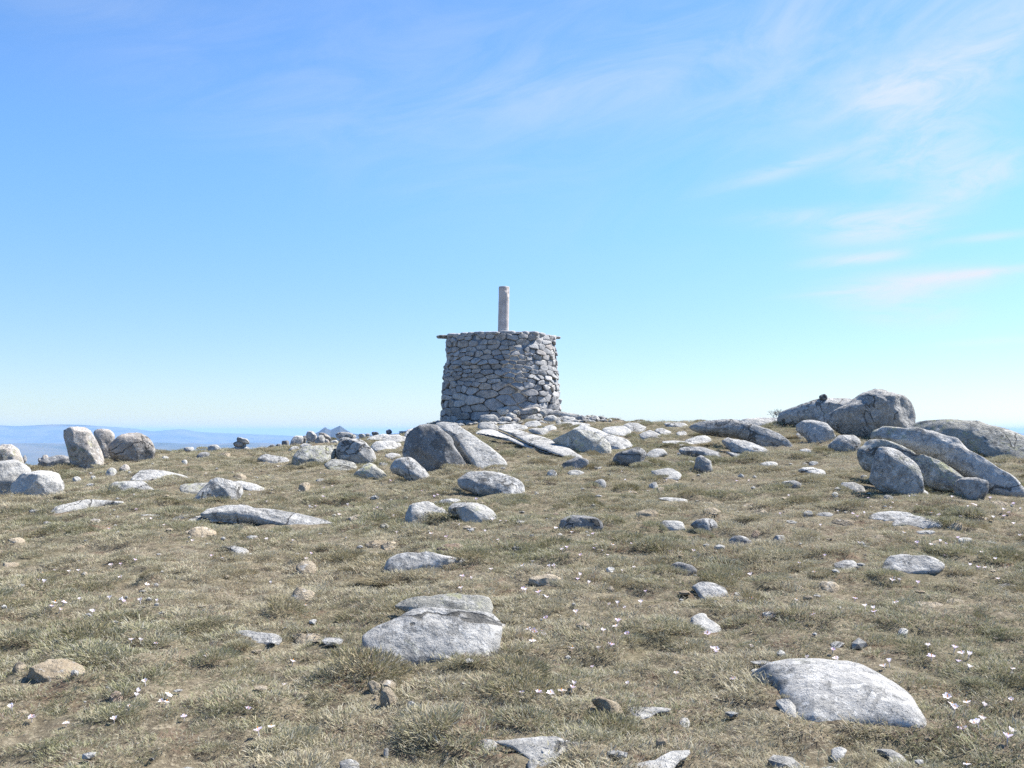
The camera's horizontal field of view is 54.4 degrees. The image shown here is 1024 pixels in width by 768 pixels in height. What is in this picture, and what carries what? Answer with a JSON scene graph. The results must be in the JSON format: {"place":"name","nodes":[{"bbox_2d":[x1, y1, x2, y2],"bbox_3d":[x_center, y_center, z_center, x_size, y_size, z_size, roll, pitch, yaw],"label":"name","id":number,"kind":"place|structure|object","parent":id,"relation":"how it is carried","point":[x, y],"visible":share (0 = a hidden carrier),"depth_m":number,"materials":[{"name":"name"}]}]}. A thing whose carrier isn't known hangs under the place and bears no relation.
{"place":"outdoors","nodes":[
{"label":"outdoors","id":0,"kind":"place"},
{"bbox_2d":[0,443,281,464],"bbox_3d":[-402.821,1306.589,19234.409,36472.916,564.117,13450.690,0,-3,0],"label":"hills","id":1,"kind":"structure","parent":0,"point":[33,452],"depth_m":19552.00,"materials":[{"name":"blue"}]},
{"bbox_2d":[306,426,372,442],"bbox_3d":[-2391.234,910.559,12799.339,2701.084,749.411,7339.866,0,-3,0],"label":"mountain peak","id":2,"kind":"structure","parent":0,"point":[332,432],"depth_m":12649.63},
{"bbox_2d":[0,415,1023,767],"bbox_3d":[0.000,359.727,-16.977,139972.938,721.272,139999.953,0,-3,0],"label":"ground","id":3,"kind":"structure","parent":0,"point":[36,728],"depth_m":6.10,"materials":[{"name":"plant"}]},
{"bbox_2d":[0,444,23,462],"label":"boulder","id":4,"kind":"object","parent":3,"relation":"on","point":[9,452],"visible":0.64,"depth_m":19.02,"materials":[{"name":"stone"}]},
{"bbox_2d":[0,460,30,495],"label":"boulder","id":5,"kind":"object","parent":3,"relation":"on","point":[11,471],"visible":0.71,"depth_m":14.41,"materials":[{"name":"stone"}]},
{"bbox_2d":[12,661,26,673],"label":"stone","id":6,"kind":"object","parent":3,"relation":"on","point":[19,666],"visible":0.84,"depth_m":5.64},
{"bbox_2d":[10,470,63,495],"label":"boulder","id":7,"kind":"object","parent":3,"relation":"on","point":[41,482],"visible":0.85,"depth_m":14.23,"materials":[{"name":"stone"}]},
{"bbox_2d":[38,455,69,466],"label":"boulder","id":8,"kind":"object","parent":3,"relation":"on","point":[51,461],"visible":0.42,"depth_m":19.39,"materials":[{"name":"stone"}]},
{"bbox_2d":[28,658,84,682],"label":"rock","id":9,"kind":"object","parent":3,"relation":"on","point":[48,670],"visible":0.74,"depth_m":5.56,"materials":[{"name":"stone"}]},
{"bbox_2d":[63,426,103,468],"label":"boulder","id":10,"kind":"object","parent":3,"relation":"on","point":[84,450],"visible":0.87,"depth_m":18.35,"materials":[{"name":"stone"}]},
{"bbox_2d":[50,499,123,513],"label":"stone slab","id":11,"kind":"structure","parent":3,"relation":"on","point":[76,505],"depth_m":12.51,"materials":[{"name":"stone"}]},
{"bbox_2d":[93,429,114,459],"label":"boulder","id":12,"kind":"object","parent":3,"relation":"on","point":[105,438],"visible":0.77,"depth_m":19.91,"materials":[{"name":"stone"}]},
{"bbox_2d":[109,691,122,702],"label":"stone","id":13,"kind":"object","parent":3,"relation":"on","point":[113,697],"visible":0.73,"depth_m":5.15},
{"bbox_2d":[108,481,153,493],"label":"rock","id":14,"kind":"object","parent":3,"relation":"on","point":[142,485],"visible":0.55,"depth_m":14.17,"materials":[{"name":"grey stone"}]},
{"bbox_2d":[108,432,155,461],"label":"boulder","id":15,"kind":"object","parent":3,"relation":"on","point":[136,446],"visible":0.9,"depth_m":18.96,"materials":[{"name":"stone"}]},
{"bbox_2d":[131,470,186,480],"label":"stone slab","id":16,"kind":"structure","parent":3,"relation":"on","point":[141,475],"depth_m":15.55,"materials":[{"name":"grey stone"}]},
{"bbox_2d":[179,482,207,493],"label":"stone slab","id":17,"kind":"structure","parent":3,"relation":"on","point":[192,488],"depth_m":14.12,"materials":[{"name":"stone"}]},
{"bbox_2d":[188,526,206,536],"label":"stone","id":18,"kind":"object","parent":3,"relation":"on","point":[200,531],"visible":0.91,"depth_m":10.44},
{"bbox_2d":[195,477,242,499],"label":"rock","id":19,"kind":"object","parent":3,"relation":"on","point":[216,487],"visible":0.73,"depth_m":13.21,"materials":[{"name":"grey stone"}]},
{"bbox_2d":[222,546,248,554],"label":"stone slab","id":20,"kind":"structure","parent":3,"relation":"on","point":[239,550],"depth_m":9.66,"materials":[{"name":"grey stone"}]},
{"bbox_2d":[234,481,264,490],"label":"stone slab","id":21,"kind":"structure","parent":3,"relation":"on","point":[248,486],"depth_m":14.68,"materials":[{"name":"stone"}]},
{"bbox_2d":[236,630,281,644],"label":"stone slab","id":22,"kind":"structure","parent":3,"relation":"on","point":[265,638],"depth_m":6.38,"materials":[{"name":"grey stone"}]},
{"bbox_2d":[200,505,330,524],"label":"stone slab","id":23,"kind":"structure","parent":3,"relation":"on","point":[241,514],"depth_m":11.32,"materials":[{"name":"grey stone"}]},
{"bbox_2d":[257,454,289,462],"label":"stone slab","id":24,"kind":"structure","parent":3,"relation":"on","point":[267,458],"depth_m":19.65,"materials":[{"name":"grey stone"}]},
{"bbox_2d":[291,587,314,599],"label":"rock","id":25,"kind":"object","parent":3,"relation":"on","point":[300,593],"visible":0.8,"depth_m":7.55,"materials":[{"name":"stone"}]},
{"bbox_2d":[296,560,316,573],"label":"rock","id":26,"kind":"object","parent":3,"relation":"on","point":[307,566],"visible":0.84,"depth_m":8.55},
{"bbox_2d":[292,633,325,643],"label":"rock","id":27,"kind":"object","parent":3,"relation":"on","point":[306,637],"visible":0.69,"depth_m":6.45,"materials":[{"name":"stone"}]},
{"bbox_2d":[292,445,336,464],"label":"boulder","id":28,"kind":"object","parent":3,"relation":"on","point":[313,454],"visible":0.8,"depth_m":18.66,"materials":[{"name":"stone"}]},
{"bbox_2d":[324,459,356,470],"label":"stone slab","id":29,"kind":"structure","parent":3,"relation":"on","point":[338,464],"depth_m":17.56,"materials":[{"name":"stone"}]},
{"bbox_2d":[339,759,358,767],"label":"stone","id":30,"kind":"object","parent":3,"relation":"on","point":[346,763],"visible":1,"depth_m":4.29,"materials":[{"name":"stone"}]},
{"bbox_2d":[335,438,375,463],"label":"boulder","id":31,"kind":"object","parent":3,"relation":"on","point":[357,451],"visible":0.81,"depth_m":18.82,"materials":[{"name":"grey stone"}]},
{"bbox_2d":[354,463,385,478],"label":"boulder","id":32,"kind":"object","parent":3,"relation":"on","point":[368,470],"visible":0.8,"depth_m":16.15,"materials":[{"name":"stone"}]},
{"bbox_2d":[367,680,380,693],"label":"stone","id":33,"kind":"object","parent":3,"relation":"on","point":[372,685],"visible":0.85,"depth_m":5.26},
{"bbox_2d":[364,540,387,547],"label":"stone","id":34,"kind":"object","parent":3,"relation":"on","point":[374,544],"visible":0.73,"depth_m":9.84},
{"bbox_2d":[343,574,413,584],"bbox_3d":[-1.032,1.579,8.093,0.815,0.065,0.700,0,-3,0],"label":"grass tussock","id":35,"kind":"object","parent":3,"relation":"on","point":[366,581],"depth_m":8.00,"materials":[{"name":"plant"}]},
{"bbox_2d":[371,441,397,451],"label":"stone slab","id":36,"kind":"structure","parent":3,"relation":"on","point":[377,445],"depth_m":21.53,"materials":[{"name":"stone"}]},
{"bbox_2d":[380,687,395,708],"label":"stone","id":37,"kind":"object","parent":3,"relation":"on","point":[386,694],"visible":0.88,"depth_m":5.04,"materials":[{"name":"stone"}]},
{"bbox_2d":[382,436,405,442],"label":"stone slab","id":38,"kind":"structure","parent":3,"relation":"on","point":[396,439],"depth_m":23.77,"materials":[{"name":"stone"}]},
{"bbox_2d":[390,457,428,481],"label":"rock","id":39,"kind":"object","parent":3,"relation":"on","point":[409,469],"visible":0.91,"depth_m":15.06,"materials":[{"name":"grey stone"}]},
{"bbox_2d":[383,551,463,572],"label":"rock","id":40,"kind":"object","parent":3,"relation":"on","point":[410,560],"visible":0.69,"depth_m":8.30,"materials":[{"name":"grey stone"}]},
{"bbox_2d":[405,501,446,522],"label":"rock","id":41,"kind":"object","parent":3,"relation":"on","point":[418,508],"visible":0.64,"depth_m":11.12,"materials":[{"name":"stone"}]},
{"bbox_2d":[362,607,502,670],"bbox_3d":[-0.469,1.529,5.826,0.824,0.396,0.438,0,-3,0],"label":"boulder","id":42,"kind":"object","parent":3,"relation":"on","point":[417,635],"visible":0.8,"depth_m":5.80,"materials":[{"name":"grey stone"}]},
{"bbox_2d":[402,424,465,470],"bbox_3d":[-1.259,1.094,16.218,1.056,0.893,0.577,0,-3,0],"label":"boulder","id":43,"kind":"object","parent":3,"relation":"on","point":[429,447],"visible":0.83,"depth_m":16.00,"materials":[{"name":"stone"}]},
{"bbox_2d":[395,593,493,612],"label":"stone slab","id":44,"kind":"structure","parent":3,"relation":"on","point":[467,602],"depth_m":6.79,"materials":[{"name":"stone"}]},
{"bbox_2d":[436,543,462,551],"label":"rock","id":45,"kind":"object","parent":3,"relation":"on","point":[453,545],"visible":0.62,"depth_m":8.84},
{"bbox_2d":[436,422,506,468],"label":"stone slab","id":46,"kind":"structure","parent":3,"relation":"on","point":[472,449],"depth_m":16.35,"materials":[{"name":"stone"}]},
{"bbox_2d":[448,502,496,522],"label":"rock","id":47,"kind":"object","parent":3,"relation":"on","point":[466,511],"visible":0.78,"depth_m":10.93,"materials":[{"name":"stone"}]},
{"bbox_2d":[477,422,498,430],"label":"stone slab","id":48,"kind":"structure","parent":3,"relation":"on","point":[485,425],"depth_m":24.99,"materials":[{"name":"stone"}]},
{"bbox_2d":[480,414,497,421],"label":"stone","id":49,"kind":"object","parent":3,"relation":"on","point":[489,418],"visible":0.74,"depth_m":27.53,"materials":[{"name":"stone"}]},
{"bbox_2d":[457,471,524,494],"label":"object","id":50,"kind":"structure","parent":3,"relation":"on","point":[483,482],"depth_m":12.89,"materials":[{"name":"grey stone"}]},
{"bbox_2d":[436,286,561,421],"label":"stone tower","id":51,"kind":"structure","parent":3,"relation":"on","point":[490,372],"depth_m":28.60,"materials":[{"name":"stone"}]},
{"bbox_2d":[475,429,549,452],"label":"stone slab","id":52,"kind":"structure","parent":3,"relation":"on","point":[494,434],"depth_m":20.32,"materials":[{"name":"stone"}]},
{"bbox_2d":[501,424,527,429],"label":"stone slab","id":53,"kind":"structure","parent":3,"relation":"on","point":[516,426],"depth_m":24.74,"materials":[{"name":"stone"}]},
{"bbox_2d":[520,407,540,419],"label":"stone","id":54,"kind":"object","parent":3,"relation":"on","point":[525,413],"visible":0.85,"depth_m":27.91,"materials":[{"name":"stone"}]},
{"bbox_2d":[529,428,548,434],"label":"stone slab","id":55,"kind":"structure","parent":3,"relation":"on","point":[540,431],"depth_m":23.08,"materials":[{"name":"stone"}]},
{"bbox_2d":[498,428,581,456],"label":"stone slab","id":56,"kind":"structure","parent":3,"relation":"on","point":[545,444],"depth_m":18.89,"materials":[{"name":"stone"}]},
{"bbox_2d":[495,736,585,766],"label":"stone slab","id":57,"kind":"structure","parent":3,"relation":"on","point":[528,751],"depth_m":4.32,"materials":[{"name":"stone"}]},
{"bbox_2d":[528,574,563,586],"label":"rock","id":58,"kind":"object","parent":3,"relation":"on","point":[539,580],"visible":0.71,"depth_m":7.51,"materials":[{"name":"stone"}]},
{"bbox_2d":[548,411,579,417],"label":"stone slab","id":59,"kind":"structure","parent":3,"relation":"on","point":[557,414],"depth_m":28.77,"materials":[{"name":"stone"}]},
{"bbox_2d":[562,457,588,469],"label":"rock","id":60,"kind":"object","parent":3,"relation":"on","point":[578,462],"visible":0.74,"depth_m":15.56,"materials":[{"name":"stone"}]},
{"bbox_2d":[559,515,603,529],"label":"rock","id":61,"kind":"object","parent":3,"relation":"on","point":[577,521],"visible":0.76,"depth_m":10.09,"materials":[{"name":"stone"}]},
{"bbox_2d":[552,429,611,453],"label":"boulder","id":62,"kind":"object","parent":3,"relation":"on","point":[578,440],"visible":0.77,"depth_m":18.39,"materials":[{"name":"stone"}]},
{"bbox_2d":[574,425,632,448],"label":"stone slab","id":63,"kind":"structure","parent":3,"relation":"on","point":[616,442],"depth_m":19.73,"materials":[{"name":"stone"}]},
{"bbox_2d":[592,696,622,715],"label":"rock","id":64,"kind":"object","parent":3,"relation":"on","point":[600,702],"visible":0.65,"depth_m":4.77,"materials":[{"name":"stone"}]},
{"bbox_2d":[602,426,630,435],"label":"stone slab","id":65,"kind":"structure","parent":3,"relation":"on","point":[620,430],"depth_m":23.21,"materials":[{"name":"stone"}]},
{"bbox_2d":[613,447,645,465],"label":"boulder","id":66,"kind":"object","parent":3,"relation":"on","point":[631,456],"visible":0.83,"depth_m":16.22,"materials":[{"name":"stone"}]},
{"bbox_2d":[623,423,646,431],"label":"stone slab","id":67,"kind":"structure","parent":3,"relation":"on","point":[638,427],"depth_m":24.63,"materials":[{"name":"stone"}]},
{"bbox_2d":[636,509,658,516],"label":"rock","id":68,"kind":"object","parent":3,"relation":"on","point":[649,512],"visible":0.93,"depth_m":10.84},
{"bbox_2d":[628,707,670,718],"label":"stone slab","id":69,"kind":"structure","parent":3,"relation":"on","point":[644,714],"depth_m":4.80,"materials":[{"name":"stone"}]},
{"bbox_2d":[639,430,660,439],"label":"stone slab","id":70,"kind":"structure","parent":3,"relation":"on","point":[647,434],"depth_m":22.21,"materials":[{"name":"stone"}]},
{"bbox_2d":[646,449,667,457],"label":"stone slab","id":71,"kind":"structure","parent":3,"relation":"on","point":[660,452],"depth_m":17.59,"materials":[{"name":"stone"}]},
{"bbox_2d":[626,750,689,767],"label":"stone slab","id":72,"kind":"structure","parent":3,"relation":"on","point":[676,758],"depth_m":4.16,"materials":[{"name":"stone"}]},
{"bbox_2d":[612,618,704,634],"bbox_3d":[0.938,1.528,6.328,0.626,0.083,0.507,0,-3,0],"label":"grass tussock","id":73,"kind":"object","parent":3,"relation":"on","point":[664,627],"depth_m":6.27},
{"bbox_2d":[651,468,681,480],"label":"stone slab","id":74,"kind":"structure","parent":3,"relation":"on","point":[673,474],"depth_m":14.35,"materials":[{"name":"stone"}]},
{"bbox_2d":[660,520,684,530],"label":"rock","id":75,"kind":"object","parent":3,"relation":"on","point":[671,525],"visible":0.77,"depth_m":10.17,"materials":[{"name":"stone"}]},
{"bbox_2d":[671,562,696,575],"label":"rock","id":76,"kind":"object","parent":3,"relation":"on","point":[691,569],"visible":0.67,"depth_m":8.06,"materials":[{"name":"stone"}]},
{"bbox_2d":[685,435,710,443],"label":"stone slab","id":77,"kind":"structure","parent":3,"relation":"on","point":[698,439],"depth_m":20.39,"materials":[{"name":"stone"}]},
{"bbox_2d":[679,447,720,456],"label":"stone slab","id":78,"kind":"structure","parent":3,"relation":"on","point":[694,451],"depth_m":17.51,"materials":[{"name":"grey stone"}]},
{"bbox_2d":[694,455,712,472],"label":"rock","id":79,"kind":"object","parent":3,"relation":"on","point":[702,464],"visible":0.84,"depth_m":15.06,"materials":[{"name":"stone"}]},
{"bbox_2d":[690,518,717,530],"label":"rock","id":80,"kind":"object","parent":3,"relation":"on","point":[707,524],"visible":0.84,"depth_m":10.01,"materials":[{"name":"grey stone"}]},
{"bbox_2d":[690,613,721,632],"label":"stone slab","id":81,"kind":"structure","parent":3,"relation":"on","point":[703,619],"depth_m":6.42,"materials":[{"name":"stone"}]},
{"bbox_2d":[691,582,727,598],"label":"stone slab","id":82,"kind":"structure","parent":3,"relation":"on","point":[704,588],"depth_m":7.30,"materials":[{"name":"grey stone"}]},
{"bbox_2d":[722,437,737,452],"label":"stone slab","id":83,"kind":"structure","parent":3,"relation":"on","point":[726,442],"depth_m":18.59,"materials":[{"name":"grey stone"}]},
{"bbox_2d":[689,419,792,447],"bbox_3d":[4.441,1.009,19.352,1.971,0.659,0.381,-1,-3,24],"label":"boulder","id":84,"kind":"object","parent":3,"relation":"on","point":[747,431],"visible":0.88,"depth_m":19.25,"materials":[{"name":"grey stone"}]},
{"bbox_2d":[730,439,766,452],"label":"stone slab","id":85,"kind":"structure","parent":3,"relation":"on","point":[738,445],"depth_m":18.24,"materials":[{"name":"stone"}]},
{"bbox_2d":[741,418,778,425],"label":"stone slab","id":86,"kind":"structure","parent":3,"relation":"on","point":[757,421],"depth_m":24.79,"materials":[{"name":"stone"}]},
{"bbox_2d":[775,699,795,717],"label":"rock","id":87,"kind":"object","parent":3,"relation":"on","point":[785,705],"visible":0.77,"depth_m":4.76,"materials":[{"name":"stone"}]},
{"bbox_2d":[798,467,825,474],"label":"stone slab","id":88,"kind":"structure","parent":3,"relation":"on","point":[810,470],"depth_m":14.32,"materials":[{"name":"stone"}]},
{"bbox_2d":[777,398,851,426],"bbox_3d":[7.401,0.755,23.949,2.012,0.838,0.726,-1,-3,15],"label":"boulder","id":89,"kind":"object","parent":3,"relation":"on","point":[818,409],"visible":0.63,"depth_m":23.76,"materials":[{"name":"grey stone"}]},
{"bbox_2d":[796,420,835,443],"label":"boulder","id":90,"kind":"object","parent":3,"relation":"on","point":[813,431],"visible":0.9,"depth_m":19.44,"materials":[{"name":"grey stone"}]},
{"bbox_2d":[819,581,839,592],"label":"rock","id":91,"kind":"object","parent":3,"relation":"on","point":[834,587],"visible":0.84,"depth_m":7.31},
{"bbox_2d":[831,747,846,762],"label":"stone","id":92,"kind":"object","parent":3,"relation":"on","point":[839,751],"visible":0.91,"depth_m":4.31,"materials":[{"name":"stone"}]},
{"bbox_2d":[752,658,926,728],"bbox_3d":[1.612,1.575,4.941,0.693,0.303,0.835,0,-3,0],"label":"boulder","id":93,"kind":"object","parent":3,"relation":"on","point":[814,689],"visible":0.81,"depth_m":4.79,"materials":[{"name":"grey stone"}]},
{"bbox_2d":[832,518,854,525],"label":"rock","id":94,"kind":"object","parent":3,"relation":"on","point":[843,522],"visible":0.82,"depth_m":10.18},
{"bbox_2d":[828,435,860,452],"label":"boulder","id":95,"kind":"object","parent":3,"relation":"on","point":[846,442],"visible":0.81,"depth_m":17.43,"materials":[{"name":"grey stone"}]},
{"bbox_2d":[833,560,856,569],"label":"stone slab","id":96,"kind":"structure","parent":3,"relation":"on","point":[847,563],"depth_m":8.17,"materials":[{"name":"grey stone"}]},
{"bbox_2d":[841,482,865,491],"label":"stone slab","id":97,"kind":"structure","parent":3,"relation":"on","point":[855,487],"depth_m":12.51,"materials":[{"name":"stone"}]},
{"bbox_2d":[825,388,915,436],"bbox_3d":[7.409,0.645,20.623,1.771,1.108,0.918,-1,-3,21],"label":"boulder","id":98,"kind":"object","parent":3,"relation":"on","point":[866,413],"visible":0.83,"depth_m":20.28,"materials":[{"name":"grey stone"}]},
{"bbox_2d":[874,749,905,765],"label":"stone slab","id":99,"kind":"structure","parent":3,"relation":"on","point":[890,752],"depth_m":4.32,"materials":[{"name":"stone"}]},
{"bbox_2d":[868,511,913,520],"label":"stone slab","id":100,"kind":"structure","parent":3,"relation":"on","point":[890,515],"depth_m":10.25,"materials":[{"name":"grey stone"}]},
{"bbox_2d":[869,447,924,494],"bbox_3d":[4.685,1.088,12.228,0.594,0.636,0.476,0,-3,0],"label":"boulder","id":101,"kind":"object","parent":3,"relation":"on","point":[894,471],"visible":0.94,"depth_m":12.07,"materials":[{"name":"grey stone"}]},
{"bbox_2d":[857,439,963,491],"bbox_3d":[5.080,1.040,12.678,1.308,0.673,0.390,-2,-3,32],"label":"boulder","id":102,"kind":"object","parent":3,"relation":"on","point":[938,475],"visible":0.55,"depth_m":12.48,"materials":[{"name":"stone"}]},
{"bbox_2d":[882,554,944,573],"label":"stone slab","id":103,"kind":"structure","parent":3,"relation":"on","point":[913,564],"depth_m":7.75,"materials":[{"name":"grey stone"}]},
{"bbox_2d":[892,516,942,528],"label":"stone slab","id":104,"kind":"structure","parent":3,"relation":"on","point":[920,522],"depth_m":9.83,"materials":[{"name":"grey stone"}]},
{"bbox_2d":[870,426,1023,496],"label":"boulder","id":105,"kind":"object","parent":3,"relation":"on","point":[957,455],"visible":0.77,"depth_m":12.79,"materials":[{"name":"grey stone"}]},
{"bbox_2d":[910,419,1023,458],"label":"boulder","id":106,"kind":"object","parent":3,"relation":"on","point":[987,440],"visible":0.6,"depth_m":16.95,"materials":[{"name":"stone"}]},
{"bbox_2d":[953,477,988,499],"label":"rock","id":107,"kind":"object","parent":3,"relation":"on","point":[973,488],"visible":0.88,"depth_m":11.79,"materials":[{"name":"grey stone"}]},
{"bbox_2d":[0,424,1023,444],"bbox_3d":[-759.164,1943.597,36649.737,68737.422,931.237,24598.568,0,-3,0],"label":"mountain range","id":108,"kind":"structure","parent":0,"point":[52,433],"depth_m":37054.32,"materials":[{"name":"blue"}]},
{"bbox_2d":[0,0,1023,435],"label":"sky","id":109,"kind":"structure","parent":0,"point":[266,217],"materials":[{"name":"blue"}]},
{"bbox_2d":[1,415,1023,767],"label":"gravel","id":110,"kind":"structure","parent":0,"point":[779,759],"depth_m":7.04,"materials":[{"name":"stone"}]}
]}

